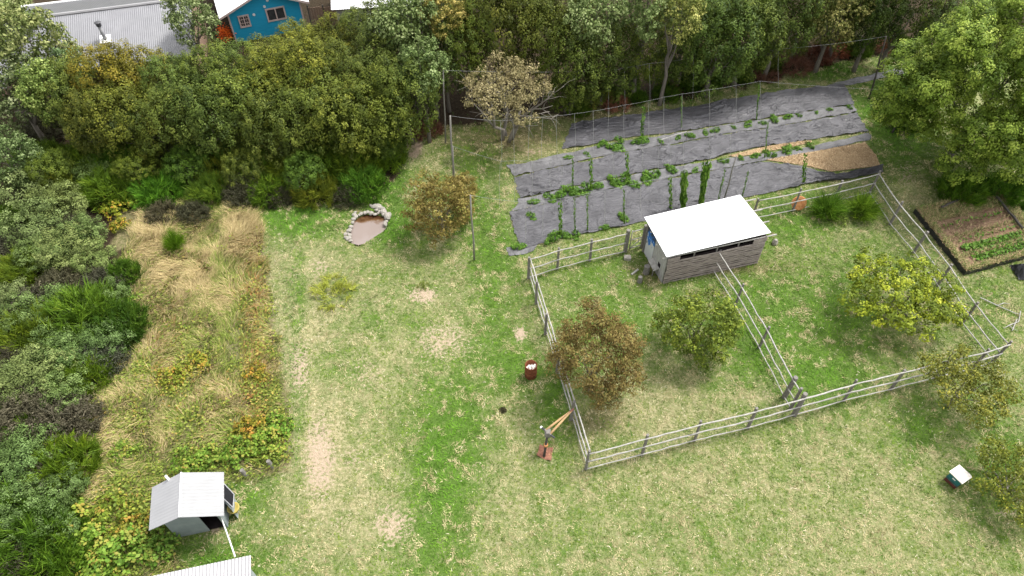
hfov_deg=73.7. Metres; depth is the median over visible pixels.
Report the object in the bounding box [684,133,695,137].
hop clump
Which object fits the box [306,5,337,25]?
board fence
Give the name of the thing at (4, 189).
maqui bush
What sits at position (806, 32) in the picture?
hedge tree
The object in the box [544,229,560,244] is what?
hop clump
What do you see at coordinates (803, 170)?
hop vine
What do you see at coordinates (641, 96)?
broom bush
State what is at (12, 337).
broom bush
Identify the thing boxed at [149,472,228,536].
garden shed
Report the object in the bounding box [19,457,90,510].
maqui bush
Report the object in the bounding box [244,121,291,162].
hedge bush
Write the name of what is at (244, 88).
hedge tree
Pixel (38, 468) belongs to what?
heath bush
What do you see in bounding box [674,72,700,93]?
broom bush
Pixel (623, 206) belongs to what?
hop vine
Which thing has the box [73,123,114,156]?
hedge bush
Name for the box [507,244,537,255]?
cloth scrap
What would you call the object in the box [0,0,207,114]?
long house
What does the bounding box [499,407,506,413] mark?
twig tuft
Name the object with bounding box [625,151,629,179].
hop vine
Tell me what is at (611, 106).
dry brush
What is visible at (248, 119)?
hedge tree
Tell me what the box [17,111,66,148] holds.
heath bush
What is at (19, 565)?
heath bush
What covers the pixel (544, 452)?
lever post
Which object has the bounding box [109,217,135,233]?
bramble bush
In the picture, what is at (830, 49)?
hedge tree
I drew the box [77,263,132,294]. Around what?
heath bush
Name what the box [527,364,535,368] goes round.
waste paper
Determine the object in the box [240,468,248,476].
wood stump
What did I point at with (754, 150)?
wood chips
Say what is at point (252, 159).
broom bush
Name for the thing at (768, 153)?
hop clump
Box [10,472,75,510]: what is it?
heath bush
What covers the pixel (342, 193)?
heath bush
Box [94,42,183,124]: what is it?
hedge tree
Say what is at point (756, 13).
hedge tree
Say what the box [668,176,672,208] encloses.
hop vine
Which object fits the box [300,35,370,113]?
hedge tree
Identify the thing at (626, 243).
paddock fence
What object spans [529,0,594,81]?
hedge tree
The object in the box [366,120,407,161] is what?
hedge bush
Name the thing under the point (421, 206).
tan tree
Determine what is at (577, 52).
hedge tree
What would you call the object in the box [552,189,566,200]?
hop clump
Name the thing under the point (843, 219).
sapling
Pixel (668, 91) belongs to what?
broom bush
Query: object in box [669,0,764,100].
hedge tree
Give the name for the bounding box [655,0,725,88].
hedge tree
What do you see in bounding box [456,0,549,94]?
hedge tree
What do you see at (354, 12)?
hedge tree
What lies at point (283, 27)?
hedge tree
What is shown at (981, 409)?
leafy tree
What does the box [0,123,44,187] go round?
pale tree
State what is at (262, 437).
bramble bush
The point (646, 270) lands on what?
wood stump
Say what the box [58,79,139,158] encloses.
hedge tree
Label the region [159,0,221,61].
pale tree
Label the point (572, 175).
hop vine
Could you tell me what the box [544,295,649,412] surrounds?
fruit tree
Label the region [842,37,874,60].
broom bush
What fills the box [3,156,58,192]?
maqui bush
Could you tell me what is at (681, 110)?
hop vine
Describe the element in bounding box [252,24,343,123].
hedge tree
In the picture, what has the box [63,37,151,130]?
hedge tree
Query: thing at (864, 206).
broom bush
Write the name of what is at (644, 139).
hop clump
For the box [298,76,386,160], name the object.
hedge tree
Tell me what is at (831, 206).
broom bush
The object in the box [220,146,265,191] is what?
hedge bush
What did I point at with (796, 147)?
hop clump
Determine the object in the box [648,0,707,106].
pale tree
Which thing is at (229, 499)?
solar panel
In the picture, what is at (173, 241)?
broom bush
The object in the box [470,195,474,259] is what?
hop pole
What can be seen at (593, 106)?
hedge bush
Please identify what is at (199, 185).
broom bush
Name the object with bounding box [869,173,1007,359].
paddock fence
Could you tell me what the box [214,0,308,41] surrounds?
blue house
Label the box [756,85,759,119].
hop vine
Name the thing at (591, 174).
hop vine
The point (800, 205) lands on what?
metal disc
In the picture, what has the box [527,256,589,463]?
paddock fence
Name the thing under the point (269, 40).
hedge tree
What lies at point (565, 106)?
hedge bush
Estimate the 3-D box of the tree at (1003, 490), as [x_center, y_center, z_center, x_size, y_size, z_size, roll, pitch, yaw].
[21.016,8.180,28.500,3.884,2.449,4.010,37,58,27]
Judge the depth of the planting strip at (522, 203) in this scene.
43.84 m
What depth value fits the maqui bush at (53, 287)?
34.60 m
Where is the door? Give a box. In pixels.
[644,228,655,259]
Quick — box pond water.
[350,215,386,244]
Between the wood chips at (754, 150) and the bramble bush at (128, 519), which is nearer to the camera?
the bramble bush at (128, 519)
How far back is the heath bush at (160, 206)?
40.06 m
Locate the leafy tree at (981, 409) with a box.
[916,342,1023,430]
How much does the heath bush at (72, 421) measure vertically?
1.939 m
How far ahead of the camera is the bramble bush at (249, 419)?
31.09 m
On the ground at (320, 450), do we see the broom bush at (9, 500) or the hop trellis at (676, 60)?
the broom bush at (9, 500)
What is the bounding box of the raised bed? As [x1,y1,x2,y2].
[913,191,1023,275]
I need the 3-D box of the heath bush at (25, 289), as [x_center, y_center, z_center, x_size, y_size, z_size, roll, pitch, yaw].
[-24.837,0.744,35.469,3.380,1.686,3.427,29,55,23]
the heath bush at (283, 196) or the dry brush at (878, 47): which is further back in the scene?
the dry brush at (878, 47)
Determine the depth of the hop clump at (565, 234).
39.52 m
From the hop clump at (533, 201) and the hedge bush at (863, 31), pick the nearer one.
the hop clump at (533, 201)
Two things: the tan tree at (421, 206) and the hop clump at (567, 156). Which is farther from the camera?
the hop clump at (567, 156)
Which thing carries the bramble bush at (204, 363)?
on the ground at (320, 450)
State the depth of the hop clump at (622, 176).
42.69 m
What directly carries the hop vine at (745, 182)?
on the ground at (320, 450)
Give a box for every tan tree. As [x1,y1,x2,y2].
[400,167,477,249]
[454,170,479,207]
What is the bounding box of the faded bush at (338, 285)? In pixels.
[308,271,357,312]
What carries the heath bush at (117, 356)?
on the ground at (320, 450)
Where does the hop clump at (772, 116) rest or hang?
on the ground at (320, 450)
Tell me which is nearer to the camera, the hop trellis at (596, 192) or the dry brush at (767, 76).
the hop trellis at (596, 192)
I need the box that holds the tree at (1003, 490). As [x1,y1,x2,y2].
[969,431,1023,527]
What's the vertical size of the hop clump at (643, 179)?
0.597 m
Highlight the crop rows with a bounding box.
[943,211,1023,260]
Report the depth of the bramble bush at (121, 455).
30.23 m
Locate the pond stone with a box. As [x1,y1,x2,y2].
[384,212,391,219]
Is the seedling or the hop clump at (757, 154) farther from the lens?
the hop clump at (757, 154)
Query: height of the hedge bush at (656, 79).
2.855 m
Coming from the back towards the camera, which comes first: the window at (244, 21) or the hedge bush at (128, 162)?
the window at (244, 21)
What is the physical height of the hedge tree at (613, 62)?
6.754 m
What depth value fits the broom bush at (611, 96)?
48.31 m
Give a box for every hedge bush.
[23,147,76,189]
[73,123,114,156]
[109,145,164,186]
[161,141,211,183]
[180,128,229,171]
[208,126,251,160]
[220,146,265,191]
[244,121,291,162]
[281,149,327,191]
[312,119,350,155]
[342,107,389,144]
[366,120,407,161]
[545,74,585,113]
[574,65,612,109]
[609,60,640,94]
[642,49,681,87]
[682,49,720,86]
[715,41,751,77]
[747,32,781,68]
[777,23,817,57]
[808,18,843,44]
[850,18,887,44]
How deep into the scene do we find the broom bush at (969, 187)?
41.04 m
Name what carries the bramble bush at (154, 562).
on the ground at (320, 450)
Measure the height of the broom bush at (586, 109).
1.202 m
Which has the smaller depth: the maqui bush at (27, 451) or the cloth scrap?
the maqui bush at (27, 451)
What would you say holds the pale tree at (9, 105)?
on the ground at (320, 450)
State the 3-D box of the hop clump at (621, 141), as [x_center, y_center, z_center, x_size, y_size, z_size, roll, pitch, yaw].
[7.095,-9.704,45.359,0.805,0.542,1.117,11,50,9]
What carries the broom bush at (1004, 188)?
on the ground at (320, 450)
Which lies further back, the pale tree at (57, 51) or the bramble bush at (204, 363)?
the pale tree at (57, 51)
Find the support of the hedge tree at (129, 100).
on the ground at (320, 450)
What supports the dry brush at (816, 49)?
on the ground at (320, 450)
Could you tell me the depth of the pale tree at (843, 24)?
47.20 m
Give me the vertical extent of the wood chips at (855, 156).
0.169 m
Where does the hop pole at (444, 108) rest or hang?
on the ground at (320, 450)
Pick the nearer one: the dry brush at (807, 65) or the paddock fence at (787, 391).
the paddock fence at (787, 391)
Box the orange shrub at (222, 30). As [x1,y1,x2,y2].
[216,23,235,42]
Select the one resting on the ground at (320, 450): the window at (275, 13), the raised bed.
the raised bed
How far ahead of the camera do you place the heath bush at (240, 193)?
40.97 m
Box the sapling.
[832,212,849,227]
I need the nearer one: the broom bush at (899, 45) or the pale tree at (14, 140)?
the pale tree at (14, 140)
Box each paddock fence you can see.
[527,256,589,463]
[529,229,630,277]
[584,340,1012,469]
[712,250,802,408]
[754,170,880,216]
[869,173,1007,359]
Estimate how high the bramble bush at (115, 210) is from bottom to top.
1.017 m
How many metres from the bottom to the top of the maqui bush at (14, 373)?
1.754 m
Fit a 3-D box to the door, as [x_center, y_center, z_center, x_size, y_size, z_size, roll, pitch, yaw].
[7.626,-2.313,37.813,0.069,1.900,0.920,-12,50,-10]
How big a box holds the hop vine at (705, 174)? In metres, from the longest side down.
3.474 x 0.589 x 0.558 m
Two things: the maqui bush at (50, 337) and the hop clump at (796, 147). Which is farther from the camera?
the hop clump at (796, 147)
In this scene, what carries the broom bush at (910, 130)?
on the ground at (320, 450)
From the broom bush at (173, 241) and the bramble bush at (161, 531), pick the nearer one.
the bramble bush at (161, 531)
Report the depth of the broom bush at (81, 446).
29.50 m
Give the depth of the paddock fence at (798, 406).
31.00 m
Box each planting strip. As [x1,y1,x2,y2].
[507,105,856,175]
[512,133,871,210]
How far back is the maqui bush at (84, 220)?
38.24 m
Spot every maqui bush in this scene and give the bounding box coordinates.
[0,163,52,212]
[0,196,69,249]
[0,276,33,319]
[0,291,42,339]
[0,341,78,403]
[0,357,46,410]
[0,420,66,476]
[0,435,44,502]
[0,479,58,547]
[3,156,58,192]
[4,495,80,558]
[9,229,77,275]
[17,280,77,332]
[18,320,81,378]
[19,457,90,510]
[24,179,88,224]
[24,221,101,277]
[24,367,94,415]
[46,320,112,369]
[48,210,108,252]
[67,238,117,276]
[69,153,112,187]
[78,277,131,308]
[79,318,136,362]
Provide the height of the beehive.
0.730 m
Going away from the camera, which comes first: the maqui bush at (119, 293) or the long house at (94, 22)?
the maqui bush at (119, 293)
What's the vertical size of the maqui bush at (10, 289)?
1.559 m
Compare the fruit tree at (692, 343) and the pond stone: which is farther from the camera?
the pond stone
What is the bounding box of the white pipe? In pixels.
[221,517,235,556]
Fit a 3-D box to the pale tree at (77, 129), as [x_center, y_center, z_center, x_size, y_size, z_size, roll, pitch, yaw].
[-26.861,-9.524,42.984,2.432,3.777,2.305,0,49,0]
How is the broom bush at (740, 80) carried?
on the ground at (320, 450)
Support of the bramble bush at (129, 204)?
on the ground at (320, 450)
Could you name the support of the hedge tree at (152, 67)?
on the ground at (320, 450)
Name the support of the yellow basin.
on the ground at (320, 450)
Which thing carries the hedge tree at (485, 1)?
on the ground at (320, 450)
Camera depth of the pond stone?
40.61 m
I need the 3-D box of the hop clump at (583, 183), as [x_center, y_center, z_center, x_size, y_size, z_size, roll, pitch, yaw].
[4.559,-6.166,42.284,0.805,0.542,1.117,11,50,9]
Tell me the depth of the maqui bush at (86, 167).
41.65 m
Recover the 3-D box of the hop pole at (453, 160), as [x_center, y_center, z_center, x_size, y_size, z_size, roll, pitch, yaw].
[-3.445,-6.731,40.471,0.208,4.148,0.099,-5,49,-4]
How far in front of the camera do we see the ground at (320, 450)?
32.32 m
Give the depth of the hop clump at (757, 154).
44.37 m
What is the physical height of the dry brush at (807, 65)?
1.847 m
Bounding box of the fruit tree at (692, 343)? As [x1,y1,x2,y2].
[647,286,744,369]
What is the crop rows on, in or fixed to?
on the raised bed
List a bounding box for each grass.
[54,196,290,575]
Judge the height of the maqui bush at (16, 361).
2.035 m
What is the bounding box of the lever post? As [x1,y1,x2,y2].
[537,408,573,459]
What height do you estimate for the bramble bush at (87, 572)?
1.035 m
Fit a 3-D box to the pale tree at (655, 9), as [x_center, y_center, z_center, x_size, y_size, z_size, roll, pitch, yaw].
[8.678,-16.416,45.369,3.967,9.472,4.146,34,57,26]
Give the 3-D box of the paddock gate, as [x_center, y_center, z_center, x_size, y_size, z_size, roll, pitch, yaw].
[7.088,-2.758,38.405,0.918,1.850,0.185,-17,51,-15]
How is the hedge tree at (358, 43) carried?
on the ground at (320, 450)
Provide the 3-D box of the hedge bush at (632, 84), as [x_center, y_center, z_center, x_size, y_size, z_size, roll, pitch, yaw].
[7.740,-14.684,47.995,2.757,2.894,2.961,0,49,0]
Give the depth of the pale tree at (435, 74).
40.83 m
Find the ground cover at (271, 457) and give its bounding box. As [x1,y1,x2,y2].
[63,201,294,575]
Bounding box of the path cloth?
[834,68,902,84]
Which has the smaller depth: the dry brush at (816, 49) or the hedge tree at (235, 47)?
the hedge tree at (235, 47)
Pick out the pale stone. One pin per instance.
(774, 242)
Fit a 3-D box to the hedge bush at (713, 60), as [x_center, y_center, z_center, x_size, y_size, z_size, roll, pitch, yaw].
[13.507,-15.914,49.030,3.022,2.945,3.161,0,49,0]
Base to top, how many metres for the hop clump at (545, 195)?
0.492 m
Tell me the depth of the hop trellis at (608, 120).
43.55 m
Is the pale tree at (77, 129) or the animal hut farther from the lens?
the pale tree at (77, 129)
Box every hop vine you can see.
[558,200,562,235]
[571,160,573,190]
[573,198,575,230]
[586,195,588,229]
[589,157,593,189]
[623,188,624,222]
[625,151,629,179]
[640,105,645,135]
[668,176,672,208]
[679,170,688,207]
[680,96,682,124]
[698,160,711,203]
[718,169,725,199]
[742,171,748,195]
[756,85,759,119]
[764,122,768,156]
[802,153,807,182]
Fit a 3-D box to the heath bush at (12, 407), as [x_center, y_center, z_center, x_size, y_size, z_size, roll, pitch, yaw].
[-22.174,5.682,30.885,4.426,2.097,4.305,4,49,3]
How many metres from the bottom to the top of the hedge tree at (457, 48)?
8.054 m
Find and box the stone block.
[624,255,630,260]
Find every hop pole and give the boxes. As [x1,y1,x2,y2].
[443,70,445,142]
[449,115,453,176]
[452,146,454,175]
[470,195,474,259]
[724,155,736,197]
[868,36,886,98]
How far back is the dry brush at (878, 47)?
52.63 m
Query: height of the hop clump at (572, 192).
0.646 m
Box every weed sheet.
[510,162,883,246]
[514,112,867,197]
[562,84,853,148]
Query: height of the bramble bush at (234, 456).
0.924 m
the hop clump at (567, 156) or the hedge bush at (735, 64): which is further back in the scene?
the hedge bush at (735, 64)
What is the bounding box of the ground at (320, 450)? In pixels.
[0,0,1023,575]
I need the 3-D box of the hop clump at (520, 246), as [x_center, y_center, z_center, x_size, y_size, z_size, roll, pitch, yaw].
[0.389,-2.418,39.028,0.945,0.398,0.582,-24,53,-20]
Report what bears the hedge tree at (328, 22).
on the ground at (320, 450)
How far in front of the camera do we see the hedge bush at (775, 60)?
49.83 m
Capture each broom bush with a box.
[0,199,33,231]
[0,242,62,292]
[0,297,72,365]
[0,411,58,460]
[0,471,45,536]
[0,488,91,575]
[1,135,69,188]
[11,532,96,575]
[14,428,105,493]
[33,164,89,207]
[34,273,134,351]
[42,346,117,399]
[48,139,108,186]
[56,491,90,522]
[72,159,140,212]
[85,296,154,354]
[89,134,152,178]
[102,254,147,290]
[123,168,187,211]
[157,224,186,255]
[182,167,234,209]
[192,145,246,191]
[218,140,275,177]
[244,168,291,210]
[259,149,304,188]
[286,170,340,210]
[287,136,351,186]
[319,140,384,186]
[336,161,392,206]
[346,126,411,176]
[567,101,592,118]
[594,87,619,101]
[621,85,648,105]
[651,83,679,103]
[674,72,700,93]
[698,68,723,89]
[737,69,752,85]
[751,56,784,76]
[805,184,856,226]
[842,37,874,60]
[843,187,888,225]
[884,34,916,55]
[885,101,919,133]
[932,170,995,209]
[979,169,1023,211]
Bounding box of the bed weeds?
[916,191,1023,271]
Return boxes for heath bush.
[0,226,33,261]
[0,337,43,378]
[0,380,73,444]
[0,422,23,474]
[0,531,59,575]
[3,445,72,493]
[4,281,55,313]
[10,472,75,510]
[16,388,110,455]
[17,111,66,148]
[29,262,87,298]
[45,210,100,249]
[74,335,133,389]
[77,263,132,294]
[139,196,181,227]
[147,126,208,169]
[173,197,213,228]
[220,173,265,211]
[261,183,294,209]
[330,183,365,210]
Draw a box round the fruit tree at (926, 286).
[837,245,971,342]
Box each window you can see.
[237,14,251,27]
[265,6,286,21]
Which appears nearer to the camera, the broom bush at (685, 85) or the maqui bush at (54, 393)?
the maqui bush at (54, 393)
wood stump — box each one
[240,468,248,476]
[266,459,273,468]
[637,275,642,283]
[643,264,649,274]
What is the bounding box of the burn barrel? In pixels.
[525,360,536,379]
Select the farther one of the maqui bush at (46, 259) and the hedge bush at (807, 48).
the hedge bush at (807, 48)
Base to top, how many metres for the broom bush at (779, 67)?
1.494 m
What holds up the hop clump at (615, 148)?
on the ground at (320, 450)
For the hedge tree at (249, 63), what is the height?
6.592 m
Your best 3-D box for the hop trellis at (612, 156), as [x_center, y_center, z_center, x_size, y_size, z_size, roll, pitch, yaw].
[6.564,-7.915,41.346,20.050,3.922,1.406,-9,50,-8]
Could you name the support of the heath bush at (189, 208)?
on the ground at (320, 450)
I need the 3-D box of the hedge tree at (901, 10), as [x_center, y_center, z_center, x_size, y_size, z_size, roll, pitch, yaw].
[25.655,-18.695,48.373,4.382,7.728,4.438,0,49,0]
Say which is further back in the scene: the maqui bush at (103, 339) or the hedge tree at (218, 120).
the hedge tree at (218, 120)
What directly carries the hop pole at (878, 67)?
on the ground at (320, 450)
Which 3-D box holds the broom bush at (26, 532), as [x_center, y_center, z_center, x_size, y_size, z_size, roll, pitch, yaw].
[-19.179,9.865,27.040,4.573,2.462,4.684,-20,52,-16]
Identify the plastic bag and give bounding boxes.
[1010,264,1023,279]
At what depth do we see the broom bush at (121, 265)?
36.99 m
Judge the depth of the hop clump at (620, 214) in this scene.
40.54 m
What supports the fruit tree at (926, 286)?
on the ground at (320, 450)
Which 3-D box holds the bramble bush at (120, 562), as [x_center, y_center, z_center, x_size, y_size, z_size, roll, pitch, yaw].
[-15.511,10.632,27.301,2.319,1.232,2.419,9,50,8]
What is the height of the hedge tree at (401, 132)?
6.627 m
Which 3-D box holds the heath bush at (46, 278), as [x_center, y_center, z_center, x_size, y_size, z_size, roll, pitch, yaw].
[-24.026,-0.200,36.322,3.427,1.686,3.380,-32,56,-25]
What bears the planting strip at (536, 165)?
on the ground at (320, 450)
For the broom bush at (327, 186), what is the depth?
41.03 m
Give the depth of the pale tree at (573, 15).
42.68 m
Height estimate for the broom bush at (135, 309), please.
2.074 m
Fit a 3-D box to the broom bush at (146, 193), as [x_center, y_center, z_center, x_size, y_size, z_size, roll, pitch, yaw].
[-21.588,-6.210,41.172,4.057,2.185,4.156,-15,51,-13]
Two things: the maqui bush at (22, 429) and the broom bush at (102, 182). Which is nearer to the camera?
the maqui bush at (22, 429)
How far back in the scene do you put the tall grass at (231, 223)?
34.78 m
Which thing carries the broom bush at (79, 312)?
on the ground at (320, 450)
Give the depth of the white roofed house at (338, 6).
52.87 m
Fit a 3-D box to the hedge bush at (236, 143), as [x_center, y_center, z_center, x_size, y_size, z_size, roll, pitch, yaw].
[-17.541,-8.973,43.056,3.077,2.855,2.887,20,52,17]
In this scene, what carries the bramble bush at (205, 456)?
on the ground at (320, 450)
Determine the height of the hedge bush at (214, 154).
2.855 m
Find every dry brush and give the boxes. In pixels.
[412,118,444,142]
[599,94,631,114]
[753,67,783,83]
[779,51,814,77]
[800,43,837,65]
[826,32,852,58]
[874,39,894,55]
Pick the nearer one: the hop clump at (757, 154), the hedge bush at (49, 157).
the hedge bush at (49, 157)
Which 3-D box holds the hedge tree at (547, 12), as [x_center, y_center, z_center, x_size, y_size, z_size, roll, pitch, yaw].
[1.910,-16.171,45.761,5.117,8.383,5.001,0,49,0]
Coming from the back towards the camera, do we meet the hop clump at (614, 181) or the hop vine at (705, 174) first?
the hop clump at (614, 181)
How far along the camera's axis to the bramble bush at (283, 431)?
31.05 m
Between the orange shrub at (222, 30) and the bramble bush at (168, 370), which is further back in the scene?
the orange shrub at (222, 30)
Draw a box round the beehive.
[944,464,971,488]
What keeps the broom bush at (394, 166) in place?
on the ground at (320, 450)
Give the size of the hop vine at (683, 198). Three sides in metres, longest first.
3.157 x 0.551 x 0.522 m
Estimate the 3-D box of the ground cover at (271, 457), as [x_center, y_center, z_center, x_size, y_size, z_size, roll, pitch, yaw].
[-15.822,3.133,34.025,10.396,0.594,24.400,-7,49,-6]
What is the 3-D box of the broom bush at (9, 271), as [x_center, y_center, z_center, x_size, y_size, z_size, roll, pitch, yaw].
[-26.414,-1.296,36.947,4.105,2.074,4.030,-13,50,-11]
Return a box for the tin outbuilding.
[154,555,255,575]
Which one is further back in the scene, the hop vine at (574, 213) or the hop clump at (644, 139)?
the hop clump at (644, 139)
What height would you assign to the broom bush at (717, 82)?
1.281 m
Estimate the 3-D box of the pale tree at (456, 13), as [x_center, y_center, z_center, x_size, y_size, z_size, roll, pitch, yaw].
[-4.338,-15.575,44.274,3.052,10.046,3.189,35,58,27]
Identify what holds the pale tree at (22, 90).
on the ground at (320, 450)
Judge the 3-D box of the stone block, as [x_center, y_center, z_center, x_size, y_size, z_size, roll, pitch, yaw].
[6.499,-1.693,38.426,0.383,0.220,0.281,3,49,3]
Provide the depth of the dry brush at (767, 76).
50.28 m
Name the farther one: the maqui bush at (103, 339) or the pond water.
the pond water
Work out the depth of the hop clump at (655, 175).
43.06 m
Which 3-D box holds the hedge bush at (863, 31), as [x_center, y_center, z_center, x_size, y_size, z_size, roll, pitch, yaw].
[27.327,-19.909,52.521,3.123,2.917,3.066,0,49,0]
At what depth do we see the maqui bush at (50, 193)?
39.72 m
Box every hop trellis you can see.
[444,36,885,109]
[454,81,859,165]
[456,122,760,206]
[471,159,724,240]
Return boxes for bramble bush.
[46,497,110,543]
[65,521,122,572]
[74,544,124,575]
[84,522,154,575]
[89,491,140,539]
[98,195,133,220]
[107,438,143,465]
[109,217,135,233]
[111,506,149,550]
[123,290,143,302]
[124,191,139,207]
[124,522,165,563]
[139,532,181,572]
[156,363,187,392]
[166,446,208,476]
[183,350,210,376]
[187,439,228,471]
[218,435,257,472]
[232,413,267,441]
[241,360,270,386]
[241,423,287,459]
[262,411,294,443]
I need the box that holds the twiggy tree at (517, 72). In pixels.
[455,50,573,142]
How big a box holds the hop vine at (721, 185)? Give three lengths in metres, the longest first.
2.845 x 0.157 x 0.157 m
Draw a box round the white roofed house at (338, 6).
[331,0,427,31]
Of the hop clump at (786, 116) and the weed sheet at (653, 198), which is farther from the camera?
the hop clump at (786, 116)
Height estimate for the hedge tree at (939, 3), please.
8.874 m
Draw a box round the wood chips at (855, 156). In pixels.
[766,142,879,170]
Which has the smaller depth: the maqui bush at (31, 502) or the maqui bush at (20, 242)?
the maqui bush at (31, 502)
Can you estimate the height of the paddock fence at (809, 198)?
1.974 m
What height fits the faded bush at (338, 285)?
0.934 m
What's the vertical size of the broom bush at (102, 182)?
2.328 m
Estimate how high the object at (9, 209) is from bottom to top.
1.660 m
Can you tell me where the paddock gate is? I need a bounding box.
[629,224,646,249]
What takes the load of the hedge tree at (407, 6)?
on the ground at (320, 450)
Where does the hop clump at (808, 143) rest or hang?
on the ground at (320, 450)
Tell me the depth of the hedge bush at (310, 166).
40.65 m
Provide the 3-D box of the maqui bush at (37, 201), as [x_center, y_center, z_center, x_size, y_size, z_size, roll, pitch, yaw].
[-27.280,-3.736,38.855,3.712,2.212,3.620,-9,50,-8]
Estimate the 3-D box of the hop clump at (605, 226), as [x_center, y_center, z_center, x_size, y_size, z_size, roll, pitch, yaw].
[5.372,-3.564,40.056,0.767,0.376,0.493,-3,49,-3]
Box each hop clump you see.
[510,242,526,249]
[526,198,539,203]
[526,211,536,220]
[543,192,555,202]
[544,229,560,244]
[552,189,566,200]
[557,230,572,238]
[561,183,584,196]
[562,154,572,159]
[572,229,580,240]
[580,181,590,194]
[587,181,603,188]
[597,139,607,147]
[598,224,609,229]
[605,142,625,151]
[607,174,623,188]
[615,135,624,146]
[617,172,631,185]
[617,212,629,222]
[623,180,641,188]
[630,135,649,144]
[640,169,652,186]
[645,170,660,178]
[663,164,677,173]
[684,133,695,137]
[709,127,720,132]
[717,157,729,162]
[744,120,751,127]
[749,152,760,158]
[761,148,776,157]
[770,113,778,122]
[781,143,792,154]
[782,114,793,119]
[791,146,802,150]
[804,141,814,148]
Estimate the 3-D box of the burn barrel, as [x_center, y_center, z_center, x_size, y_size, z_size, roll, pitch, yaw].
[0.913,3.982,33.043,0.610,0.900,0.610,0,49,0]
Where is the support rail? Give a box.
[661,131,686,146]
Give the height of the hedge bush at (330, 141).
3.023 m
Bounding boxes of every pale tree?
[0,0,39,51]
[0,0,83,103]
[0,46,63,139]
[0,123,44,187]
[10,57,79,124]
[49,38,94,108]
[60,107,95,142]
[108,107,145,160]
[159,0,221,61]
[366,0,447,116]
[395,32,450,142]
[416,0,470,112]
[562,0,631,99]
[619,0,680,101]
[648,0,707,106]
[800,0,874,72]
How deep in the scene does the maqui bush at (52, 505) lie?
27.39 m
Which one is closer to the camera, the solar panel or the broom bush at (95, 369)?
the solar panel
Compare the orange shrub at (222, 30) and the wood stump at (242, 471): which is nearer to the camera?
the wood stump at (242, 471)
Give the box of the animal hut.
[642,195,776,283]
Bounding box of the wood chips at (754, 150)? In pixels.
[729,140,811,156]
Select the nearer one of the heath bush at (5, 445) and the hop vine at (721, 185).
the heath bush at (5, 445)
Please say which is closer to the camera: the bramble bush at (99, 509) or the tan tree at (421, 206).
the bramble bush at (99, 509)
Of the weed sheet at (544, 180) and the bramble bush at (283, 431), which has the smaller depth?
the bramble bush at (283, 431)
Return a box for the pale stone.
[772,239,777,245]
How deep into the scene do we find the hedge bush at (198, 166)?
41.21 m
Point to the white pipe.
(228, 537)
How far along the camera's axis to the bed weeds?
39.83 m
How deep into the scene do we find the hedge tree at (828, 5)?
47.37 m
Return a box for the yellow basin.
[227,502,238,513]
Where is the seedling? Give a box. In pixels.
[416,279,430,290]
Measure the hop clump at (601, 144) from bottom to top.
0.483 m
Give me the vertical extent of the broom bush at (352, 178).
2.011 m
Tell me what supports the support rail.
on the planting strip at (536, 165)
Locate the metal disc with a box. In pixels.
[791,196,806,209]
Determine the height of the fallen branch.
0.113 m
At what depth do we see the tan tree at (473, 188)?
39.42 m
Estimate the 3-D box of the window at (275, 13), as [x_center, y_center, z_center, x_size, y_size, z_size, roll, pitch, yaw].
[-18.484,-21.471,53.486,1.480,1.060,0.063,-18,51,-15]
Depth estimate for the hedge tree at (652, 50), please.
45.67 m
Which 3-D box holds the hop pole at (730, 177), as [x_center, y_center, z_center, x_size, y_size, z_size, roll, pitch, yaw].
[12.997,-6.508,40.729,0.150,3.464,0.100,10,50,9]
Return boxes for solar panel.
[224,484,238,517]
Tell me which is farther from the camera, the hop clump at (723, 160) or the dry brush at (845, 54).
the dry brush at (845, 54)
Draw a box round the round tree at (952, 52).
[867,0,1023,186]
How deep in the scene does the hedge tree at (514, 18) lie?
45.78 m
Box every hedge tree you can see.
[25,52,109,138]
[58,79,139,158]
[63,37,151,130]
[79,71,187,169]
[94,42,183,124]
[125,79,211,165]
[136,52,212,121]
[158,71,248,160]
[169,38,248,135]
[195,60,275,153]
[202,37,277,127]
[229,42,314,135]
[237,82,317,169]
[240,33,300,115]
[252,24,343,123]
[264,64,351,160]
[273,16,334,72]
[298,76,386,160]
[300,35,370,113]
[305,10,360,78]
[328,0,400,68]
[330,30,406,109]
[335,63,421,155]
[358,11,435,111]
[368,52,440,144]
[398,0,458,68]
[399,25,464,118]
[430,0,500,106]
[436,0,510,80]
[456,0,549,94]
[494,0,554,73]
[502,0,574,100]
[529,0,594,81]
[536,16,613,114]
[568,9,641,105]
[604,12,669,92]
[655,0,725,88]
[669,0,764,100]
[672,0,739,75]
[707,0,784,57]
[707,0,790,86]
[742,0,827,79]
[776,0,843,63]
[826,0,887,58]
[841,0,914,72]
[864,0,959,70]
[908,0,971,84]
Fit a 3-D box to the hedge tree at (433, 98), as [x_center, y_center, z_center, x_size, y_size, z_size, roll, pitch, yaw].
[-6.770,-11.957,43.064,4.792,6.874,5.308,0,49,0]
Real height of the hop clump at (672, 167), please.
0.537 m
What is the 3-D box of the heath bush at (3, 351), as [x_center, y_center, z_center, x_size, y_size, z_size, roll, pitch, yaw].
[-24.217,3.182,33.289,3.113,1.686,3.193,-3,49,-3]

